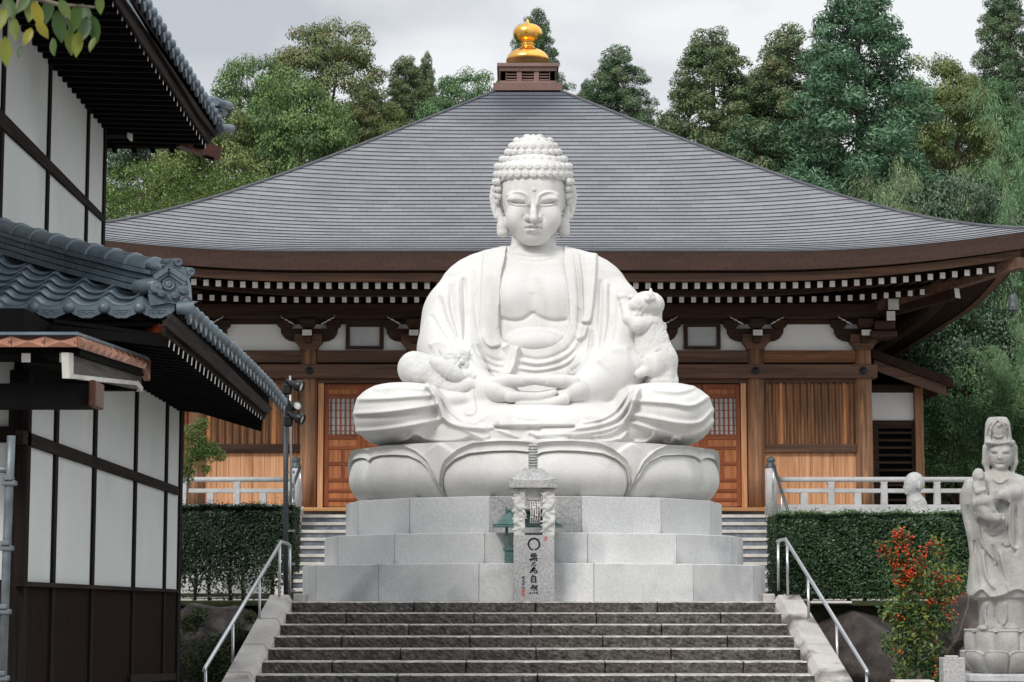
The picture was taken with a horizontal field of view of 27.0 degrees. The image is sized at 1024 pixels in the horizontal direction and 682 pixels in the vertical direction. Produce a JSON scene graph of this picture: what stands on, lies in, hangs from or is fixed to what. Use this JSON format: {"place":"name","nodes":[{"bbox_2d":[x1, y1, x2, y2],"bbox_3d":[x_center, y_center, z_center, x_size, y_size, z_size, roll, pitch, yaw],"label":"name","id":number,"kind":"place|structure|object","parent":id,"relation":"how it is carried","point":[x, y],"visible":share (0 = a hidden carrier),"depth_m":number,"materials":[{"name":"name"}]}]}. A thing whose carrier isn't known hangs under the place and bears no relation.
{"place":"outdoors","nodes":[
{"label":"outdoors","id":0,"kind":"place"},
{"bbox_2d":[0,0,103,66],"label":"tree branch","id":1,"kind":"object","parent":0,"point":[83,20],"visible":1,"depth_m":7.79,"materials":[{"name":"green plant"}]},
{"bbox_2d":[0,0,286,681],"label":"white walled hall","id":2,"kind":"structure","parent":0,"point":[115,363],"depth_m":19.13,"materials":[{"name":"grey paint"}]},
{"bbox_2d":[0,435,16,681],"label":"scaffold pipe","id":3,"kind":"object","parent":2,"relation":"attached to","point":[8,482],"visible":1,"depth_m":14.11,"materials":[{"name":"grey metal"}]},
{"bbox_2d":[183,456,301,515],"bbox_3d":[-5.148,2.677,39.416,2.556,1.104,0.441,0,-7,0],"label":"stone railing","id":4,"kind":"object","parent":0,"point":[236,490],"visible":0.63,"depth_m":39.49,"materials":[{"name":"stone"}]},
{"bbox_2d":[106,0,1023,269],"label":"sky","id":5,"kind":"structure","parent":0,"point":[478,34],"materials":[{"name":"white"}]},
{"bbox_2d":[181,601,976,681],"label":"earth bank","id":6,"kind":"structure","parent":0,"point":[819,613],"depth_m":29.02,"materials":[{"name":"soil"}]},
{"bbox_2d":[180,603,254,655],"bbox_3d":[-4.004,3.901,28.744,1.167,0.738,1.002,0,-7,0],"label":"rock","id":7,"kind":"object","parent":6,"relation":"on","point":[220,617],"visible":0.3,"depth_m":28.50,"materials":[{"name":"grey stone"}]},
{"bbox_2d":[242,608,257,644],"bbox_3d":[-3.535,3.917,28.811,0.554,0.616,0.740,0,-7,0],"label":"rock","id":8,"kind":"object","parent":6,"relation":"on","point":[247,628],"visible":0.17,"depth_m":28.52,"materials":[{"name":"grey stone"}]},
{"bbox_2d":[181,497,976,600],"bbox_3d":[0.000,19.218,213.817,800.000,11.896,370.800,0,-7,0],"label":"terrace ground","id":9,"kind":"structure","parent":0,"point":[201,597],"depth_m":42.46,"materials":[{"name":"grey concrete"}]},
{"bbox_2d":[106,204,143,219],"bbox_3d":[-9.590,1.437,52.722,8.678,9.750,8.018,4,-8,-32],"label":"maple tree","id":10,"kind":"object","parent":9,"relation":"on","point":[120,216],"depth_m":53.24,"materials":[{"name":"green plant"}]},
{"bbox_2d":[106,149,201,218],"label":"broadleaf tree","id":11,"kind":"object","parent":9,"relation":"on","point":[126,156],"visible":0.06,"depth_m":66.56,"materials":[{"name":"green plant"}]},
{"bbox_2d":[106,151,212,219],"bbox_3d":[-9.993,0.832,57.871,10.433,11.723,9.640,4,-8,-28],"label":"maple tree","id":12,"kind":"object","parent":9,"relation":"on","point":[147,170],"visible":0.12,"depth_m":56.78,"materials":[{"name":"green plant"}]},
{"bbox_2d":[183,417,226,505],"bbox_3d":[-5.315,2.085,36.499,0.910,1.591,0.356,0,-7,0],"label":"young maple","id":13,"kind":"object","parent":9,"relation":"on","point":[197,451],"visible":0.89,"depth_m":36.50,"materials":[{"name":"green plant"}]},
{"bbox_2d":[128,107,282,212],"bbox_3d":[-8.776,-1.871,63.682,5.128,10.969,5.017,4,-8,-32],"label":"broadleaf tree","id":14,"kind":"object","parent":9,"relation":"on","point":[241,157],"visible":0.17,"depth_m":63.03,"materials":[{"name":"green plant"}]},
{"bbox_2d":[169,161,275,204],"bbox_3d":[-7.232,0.573,58.000,9.201,11.023,8.770,3,-7,-24],"label":"maple tree","id":15,"kind":"object","parent":9,"relation":"on","point":[240,179],"visible":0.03,"depth_m":58.20,"materials":[{"name":"green plant"}]},
{"bbox_2d":[181,497,300,600],"bbox_3d":[-4.295,3.277,33.562,1.867,1.672,1.222,0,-7,0],"label":"hedge","id":16,"kind":"object","parent":9,"relation":"on","point":[216,534],"visible":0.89,"depth_m":33.09,"materials":[{"name":"green plant"}]},
{"bbox_2d":[195,52,312,196],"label":"broadleaf tree","id":17,"kind":"object","parent":9,"relation":"on","point":[233,93],"visible":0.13,"depth_m":70.90,"materials":[{"name":"green plant"}]},
{"bbox_2d":[220,68,359,192],"bbox_3d":[-6.593,-2.663,64.776,5.632,11.557,5.236,4,-8,-30],"label":"broadleaf tree","id":18,"kind":"object","parent":9,"relation":"on","point":[327,129],"visible":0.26,"depth_m":64.07,"materials":[{"name":"green plant"}]},
{"bbox_2d":[275,507,345,599],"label":"hall staircase","id":19,"kind":"structure","parent":9,"relation":"on","point":[316,531],"depth_m":39.17,"materials":[{"name":"stone"}]},
{"bbox_2d":[288,466,302,502],"bbox_3d":[-3.923,2.763,38.193,0.096,1.147,1.342,-1,-7,6],"label":"stair handrail","id":20,"kind":"object","parent":19,"relation":"on","point":[298,472],"visible":0.5,"depth_m":38.81,"materials":[{"name":"silver metal"}]},
{"bbox_2d":[261,15,392,167],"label":"broadleaf tree","id":21,"kind":"object","parent":9,"relation":"on","point":[325,50],"visible":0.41,"depth_m":74.58,"materials":[{"name":"green plant"}]},
{"bbox_2d":[313,91,390,159],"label":"cedar tree","id":22,"kind":"object","parent":9,"relation":"on","point":[369,122],"visible":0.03,"depth_m":69.07,"materials":[{"name":"green plant"}]},
{"bbox_2d":[363,98,411,137],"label":"broadleaf tree","id":23,"kind":"object","parent":9,"relation":"on","point":[396,117],"visible":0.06,"depth_m":74.08,"materials":[{"name":"green plant"}]},
{"bbox_2d":[377,54,432,127],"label":"cedar tree","id":24,"kind":"object","parent":9,"relation":"on","point":[407,69],"visible":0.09,"depth_m":77.25,"materials":[{"name":"green plant"}]},
{"bbox_2d":[413,50,438,120],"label":"cedar tree","id":25,"kind":"object","parent":9,"relation":"on","point":[426,65],"visible":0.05,"depth_m":80.56,"materials":[{"name":"green plant"}]},
{"bbox_2d":[410,65,493,121],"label":"broadleaf tree","id":26,"kind":"object","parent":9,"relation":"on","point":[452,86],"visible":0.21,"depth_m":72.82,"materials":[{"name":"green plant"}]},
{"bbox_2d":[302,496,764,601],"bbox_3d":[0.312,3.013,30.456,6.587,1.369,6.426,0,-7,0],"label":"tiered stone base","id":27,"kind":"object","parent":9,"relation":"on","point":[606,549],"visible":0.92,"depth_m":27.98,"materials":[{"name":"stone"}]},
{"bbox_2d":[493,507,562,562],"bbox_3d":[0.199,2.495,27.455,0.896,0.724,0.253,0,-7,0],"label":"incense shelter","id":28,"kind":"object","parent":27,"relation":"on","point":[506,521],"visible":0.43,"depth_m":27.40,"materials":[{"name":"paint"}]},
{"bbox_2d":[348,441,719,500],"bbox_3d":[0.312,1.971,30.578,5.303,0.732,5.388,0,-7,0],"label":"lotus pedestal","id":29,"kind":"object","parent":27,"relation":"on","point":[575,468],"visible":0.91,"depth_m":28.36,"materials":[{"name":"stone"}]},
{"bbox_2d":[353,134,713,445],"bbox_3d":[0.298,-0.777,30.342,5.016,4.737,3.417,0,-7,0],"label":"buddha statue","id":30,"kind":"object","parent":29,"relation":"on","point":[530,317],"visible":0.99,"depth_m":30.03,"materials":[{"name":"white stone"}]},
{"bbox_2d":[397,348,475,391],"bbox_3d":[-0.992,0.453,29.612,1.244,0.706,0.770,-2,-7,16],"label":"cat statue","id":31,"kind":"object","parent":30,"relation":"attached to","point":[446,370],"visible":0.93,"depth_m":29.30,"materials":[{"name":"stone"}]},
{"bbox_2d":[617,288,678,382],"bbox_3d":[1.893,0.006,29.817,0.852,1.459,0.590,0,-7,0],"label":"cat statue","id":32,"kind":"object","parent":30,"relation":"attached to","point":[641,312],"visible":0.91,"depth_m":29.68,"materials":[{"name":"white stone"}]},
{"bbox_2d":[510,7,576,91],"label":"cedar tree","id":33,"kind":"object","parent":9,"relation":"on","point":[553,54],"visible":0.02,"depth_m":81.67,"materials":[{"name":"green plant"}]},
{"bbox_2d":[105,19,1023,592],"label":"temple hall","id":34,"kind":"structure","parent":9,"relation":"on","point":[799,317],"depth_m":41.54,"materials":[{"name":"tile"}]},
{"bbox_2d":[323,384,361,506],"bbox_3d":[-3.296,2.032,41.581,0.728,2.383,0.050,0,-7,0],"label":"door","id":35,"kind":"structure","parent":34,"relation":"in","point":[341,438],"depth_m":41.57,"materials":[{"name":"red wood"}]},
{"bbox_2d":[362,384,378,448],"bbox_3d":[-2.566,2.032,41.581,0.724,2.383,0.050,0,-7,0],"label":"door","id":36,"kind":"structure","parent":34,"relation":"in","point":[365,444],"depth_m":41.59,"materials":[{"name":"red wood"}]},
{"bbox_2d":[687,384,702,447],"bbox_3d":[3.357,2.032,41.581,0.728,2.383,0.050,0,-7,0],"label":"door","id":37,"kind":"structure","parent":34,"relation":"in","point":[699,444],"depth_m":41.57,"materials":[{"name":"red wood"}]},
{"bbox_2d":[703,384,740,506],"bbox_3d":[4.087,2.032,41.581,0.724,2.383,0.050,0,-7,0],"label":"door","id":38,"kind":"structure","parent":34,"relation":"in","point":[723,437],"depth_m":41.59,"materials":[{"name":"red wood"}]},
{"bbox_2d":[873,426,914,504],"bbox_3d":[7.670,2.614,42.943,0.841,1.804,0.170,0,-7,0],"label":"annex window","id":39,"kind":"structure","parent":34,"relation":"in","point":[893,446],"depth_m":42.96,"materials":[{"name":"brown wood"}]},
{"bbox_2d":[1007,282,1019,313],"bbox_3d":[9.250,-0.798,39.411,0.220,0.590,0.220,3,-7,-22],"label":"wind bell","id":40,"kind":"object","parent":34,"relation":"hanging from","point":[1013,307],"visible":1,"depth_m":39.33,"materials":[{"name":"grey metal"}]},
{"bbox_2d":[576,77,592,100],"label":"cedar tree","id":41,"kind":"object","parent":9,"relation":"on","point":[582,94],"visible":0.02,"depth_m":77.46,"materials":[{"name":"green plant"}]},
{"bbox_2d":[581,43,662,127],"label":"cedar tree","id":42,"kind":"object","parent":9,"relation":"on","point":[614,71],"visible":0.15,"depth_m":73.16,"materials":[{"name":"green plant"}]},
{"bbox_2d":[656,25,776,156],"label":"cedar tree","id":43,"kind":"object","parent":9,"relation":"on","point":[701,58],"visible":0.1,"depth_m":66.86,"materials":[{"name":"green plant"}]},
{"bbox_2d":[730,74,762,118],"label":"cedar tree","id":44,"kind":"object","parent":9,"relation":"on","point":[748,98],"visible":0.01,"depth_m":76.34,"materials":[{"name":"green plant"}]},
{"bbox_2d":[722,511,784,598],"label":"hall staircase","id":45,"kind":"structure","parent":9,"relation":"on","point":[751,530],"depth_m":39.18,"materials":[{"name":"stone"}]},
{"bbox_2d":[772,464,789,513],"bbox_3d":[4.816,2.764,38.190,0.066,1.204,1.343,1,-7,-5],"label":"stair handrail","id":46,"kind":"object","parent":45,"relation":"on","point":[782,495],"visible":0.81,"depth_m":38.32,"materials":[{"name":"silver metal"}]},
{"bbox_2d":[718,114,797,177],"bbox_3d":[7.172,-0.714,60.585,8.044,11.630,8.502,-1,-7,8],"label":"tree","id":47,"kind":"object","parent":9,"relation":"on","point":[766,155],"visible":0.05,"depth_m":60.67,"materials":[{"name":"green plant"}]},
{"bbox_2d":[731,21,911,357],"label":"cedar tree","id":48,"kind":"object","parent":9,"relation":"on","point":[778,66],"visible":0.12,"depth_m":66.93,"materials":[{"name":"green plant"}]},
{"bbox_2d":[777,162,954,595],"bbox_3d":[7.667,0.924,56.217,8.381,11.518,7.220,0,-7,1],"label":"cedar tree","id":49,"kind":"object","parent":9,"relation":"on","point":[805,175],"visible":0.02,"depth_m":56.70,"materials":[{"name":"green plant"}]},
{"bbox_2d":[771,0,973,469],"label":"cedar tree","id":50,"kind":"object","parent":9,"relation":"on","point":[869,129],"visible":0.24,"depth_m":60.47,"materials":[{"name":"green plant"}]},
{"bbox_2d":[903,472,928,512],"bbox_3d":[7.128,2.730,37.537,0.451,0.853,0.450,-6,-9,44],"label":"monk statue","id":51,"kind":"object","parent":9,"relation":"on","point":[914,484],"visible":0.74,"depth_m":37.42,"materials":[{"name":"stone"}]},
{"bbox_2d":[866,103,967,182],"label":"broadleaf tree","id":52,"kind":"object","parent":9,"relation":"on","point":[936,162],"visible":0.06,"depth_m":73.02,"materials":[{"name":"green plant"}]},
{"bbox_2d":[842,157,1008,594],"bbox_3d":[11.645,0.805,56.818,4.476,11.893,5.494,-6,-9,42],"label":"bamboo clump","id":53,"kind":"object","parent":9,"relation":"on","point":[899,179],"visible":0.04,"depth_m":56.87,"materials":[{"name":"green plant"}]},
{"bbox_2d":[889,194,973,594],"bbox_3d":[10.311,1.150,53.955,3.690,10.542,4.396,1,-7,-12],"label":"bamboo clump","id":54,"kind":"object","parent":9,"relation":"on","point":[908,207],"visible":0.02,"depth_m":54.09,"materials":[{"name":"green plant"}]},
{"bbox_2d":[924,436,963,504],"bbox_3d":[10.137,3.548,51.831,2.108,3.070,2.211,0,-7,-2],"label":"dark bush","id":55,"kind":"object","parent":9,"relation":"on","point":[943,499],"visible":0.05,"depth_m":51.32,"materials":[{"name":"green plant"}]},
{"bbox_2d":[884,51,1013,222],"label":"broadleaf tree","id":56,"kind":"object","parent":9,"relation":"on","point":[949,95],"visible":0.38,"depth_m":70.37,"materials":[{"name":"green plant"}]},
{"bbox_2d":[900,171,1023,486],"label":"broadleaf tree","id":57,"kind":"object","parent":9,"relation":"on","point":[989,206],"visible":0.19,"depth_m":52.82,"materials":[{"name":"green plant"}]},
{"bbox_2d":[904,288,1023,445],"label":"dark bush","id":58,"kind":"object","parent":9,"relation":"on","point":[943,339],"visible":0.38,"depth_m":51.31,"materials":[{"name":"green plant"}]},
{"bbox_2d":[923,357,1018,504],"bbox_3d":[10.407,2.586,50.052,3.384,4.380,3.752,1,-7,-11],"label":"broad bush","id":59,"kind":"object","parent":9,"relation":"on","point":[938,419],"visible":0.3,"depth_m":49.54,"materials":[{"name":"green plant"}]},
{"bbox_2d":[931,75,1023,194],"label":"broadleaf tree","id":60,"kind":"object","parent":9,"relation":"on","point":[1007,104],"visible":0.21,"depth_m":75.42,"materials":[{"name":"green plant"}]},
{"bbox_2d":[939,75,1023,357],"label":"bamboo clump","id":61,"kind":"object","parent":9,"relation":"on","point":[994,169],"visible":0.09,"depth_m":60.41,"materials":[{"name":"green plant"}]},
{"bbox_2d":[948,378,1023,487],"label":"broad bush","id":62,"kind":"object","parent":9,"relation":"on","point":[985,415],"visible":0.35,"depth_m":46.96,"materials":[{"name":"green plant"}]},
{"bbox_2d":[950,0,1023,225],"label":"cedar tree","id":63,"kind":"object","parent":9,"relation":"on","point":[1006,61],"visible":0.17,"depth_m":79.27,"materials":[{"name":"green plant"}]},
{"bbox_2d":[962,182,1023,459],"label":"bamboo clump","id":64,"kind":"object","parent":9,"relation":"on","point":[1014,281],"visible":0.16,"depth_m":51.70,"materials":[{"name":"green plant"}]},
{"bbox_2d":[964,316,1023,467],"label":"bamboo clump","id":65,"kind":"object","parent":9,"relation":"on","point":[1000,376],"visible":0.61,"depth_m":47.04,"materials":[{"name":"green plant"}]},
{"bbox_2d":[181,602,977,605],"bbox_3d":[0.000,3.774,30.770,80.000,0.050,4.000,0,-7,0],"label":"planting bed","id":66,"kind":"object","parent":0,"point":[264,603],"depth_m":28.78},
{"bbox_2d":[283,376,305,594],"bbox_3d":[-3.047,2.054,29.457,0.270,3.217,0.530,4,-8,-31],"label":"floodlight pole","id":67,"kind":"object","parent":66,"relation":"on","point":[289,415],"visible":0.98,"depth_m":29.52,"materials":[{"name":"metal"}]},
{"bbox_2d":[810,601,851,603],"bbox_3d":[4.294,3.531,28.835,0.553,0.034,0.300,0,-7,0],"label":"kerb stone","id":68,"kind":"object","parent":66,"relation":"on","point":[832,602],"visible":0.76,"depth_m":28.69,"materials":[{"name":"grey stone"}]},
{"bbox_2d":[765,506,976,600],"bbox_3d":[5.416,3.190,32.058,3.069,1.526,1.429,0,-7,0],"label":"hedge","id":69,"kind":"object","parent":66,"relation":"on","point":[838,554],"visible":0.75,"depth_m":31.48,"materials":[{"name":"green plant"}]},
{"bbox_2d":[765,456,970,515],"bbox_3d":[7.196,2.677,39.416,5.071,1.104,0.441,0,-7,0],"label":"stone railing","id":70,"kind":"object","parent":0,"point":[771,506],"visible":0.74,"depth_m":39.48,"materials":[{"name":"stone"}]},
{"label":"ground","id":71,"kind":"structure","parent":0,"visible":0},
{"bbox_2d":[179,630,210,681],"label":"rock","id":72,"kind":"object","parent":71,"relation":"on","point":[196,637],"visible":0.16,"depth_m":27.71,"materials":[{"name":"grey stone"}]},
{"bbox_2d":[179,607,257,681],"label":"bush","id":73,"kind":"object","parent":71,"relation":"on","point":[218,672],"visible":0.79,"depth_m":27.00,"materials":[{"name":"green plant"}]},
{"bbox_2d":[222,594,852,681],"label":"stone staircase","id":74,"kind":"structure","parent":71,"relation":"on","point":[764,638],"depth_m":25.52,"materials":[{"name":"grey stone"}]},
{"bbox_2d":[202,540,291,681],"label":"handrail","id":75,"kind":"object","parent":74,"relation":"on","point":[240,609],"visible":0.96,"depth_m":26.04,"materials":[{"name":"metal"}]},
{"bbox_2d":[509,444,557,602],"bbox_3d":[0.270,2.323,27.225,0.617,2.027,0.382,0,-7,0],"label":"stone monument","id":76,"kind":"object","parent":74,"relation":"on","point":[533,570],"visible":1,"depth_m":27.05,"materials":[{"name":"stone"}]},
{"bbox_2d":[776,538,868,681],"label":"handrail","id":77,"kind":"object","parent":74,"relation":"on","point":[831,613],"visible":0.94,"depth_m":26.06,"materials":[{"name":"metal"}]},
{"bbox_2d":[818,610,941,681],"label":"rock","id":78,"kind":"object","parent":71,"relation":"on","point":[863,630],"visible":0.38,"depth_m":28.26,"materials":[{"name":"grey stone"}]},
{"bbox_2d":[890,679,934,681],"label":"edging stone","id":79,"kind":"object","parent":71,"relation":"on","point":[909,680],"visible":1,"depth_m":23.14,"materials":[{"name":"grey stone"}]},
{"bbox_2d":[902,657,937,680],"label":"rock","id":80,"kind":"object","parent":71,"relation":"on","point":[919,677],"visible":0.06,"depth_m":26.43,"materials":[{"name":"grey stone"}]},
{"bbox_2d":[872,525,968,681],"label":"berry shrub","id":81,"kind":"object","parent":71,"relation":"on","point":[910,570],"visible":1,"depth_m":25.38,"materials":[{"name":"green plant"}]},
{"bbox_2d":[939,655,965,681],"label":"marker post","id":82,"kind":"object","parent":71,"relation":"on","point":[951,668],"visible":1,"depth_m":23.34,"materials":[{"name":"stone"}]},
{"bbox_2d":[939,594,978,655],"bbox_3d":[5.984,3.814,28.283,0.702,0.922,0.942,0,-7,0],"label":"rock","id":83,"kind":"object","parent":71,"relation":"on","point":[971,620],"visible":0.34,"depth_m":27.99,"materials":[{"name":"stone"}]},
{"bbox_2d":[957,646,969,670],"bbox_3d":[5.861,4.119,27.247,0.481,0.596,0.458,6,-9,-42],"label":"rock","id":84,"kind":"object","parent":71,"relation":"on","point":[958,655],"visible":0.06,"depth_m":27.24,"materials":[{"name":"grey stone"}]},
{"bbox_2d":[959,628,1023,681],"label":"lotus stand","id":85,"kind":"object","parent":71,"relation":"on","point":[993,655],"visible":0.98,"depth_m":23.89,"materials":[{"name":"stone"}]},
{"bbox_2d":[960,417,1023,630],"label":"mother statue","id":86,"kind":"object","parent":85,"relation":"on","point":[992,504],"visible":1,"depth_m":24.17,"materials":[{"name":"stone"}]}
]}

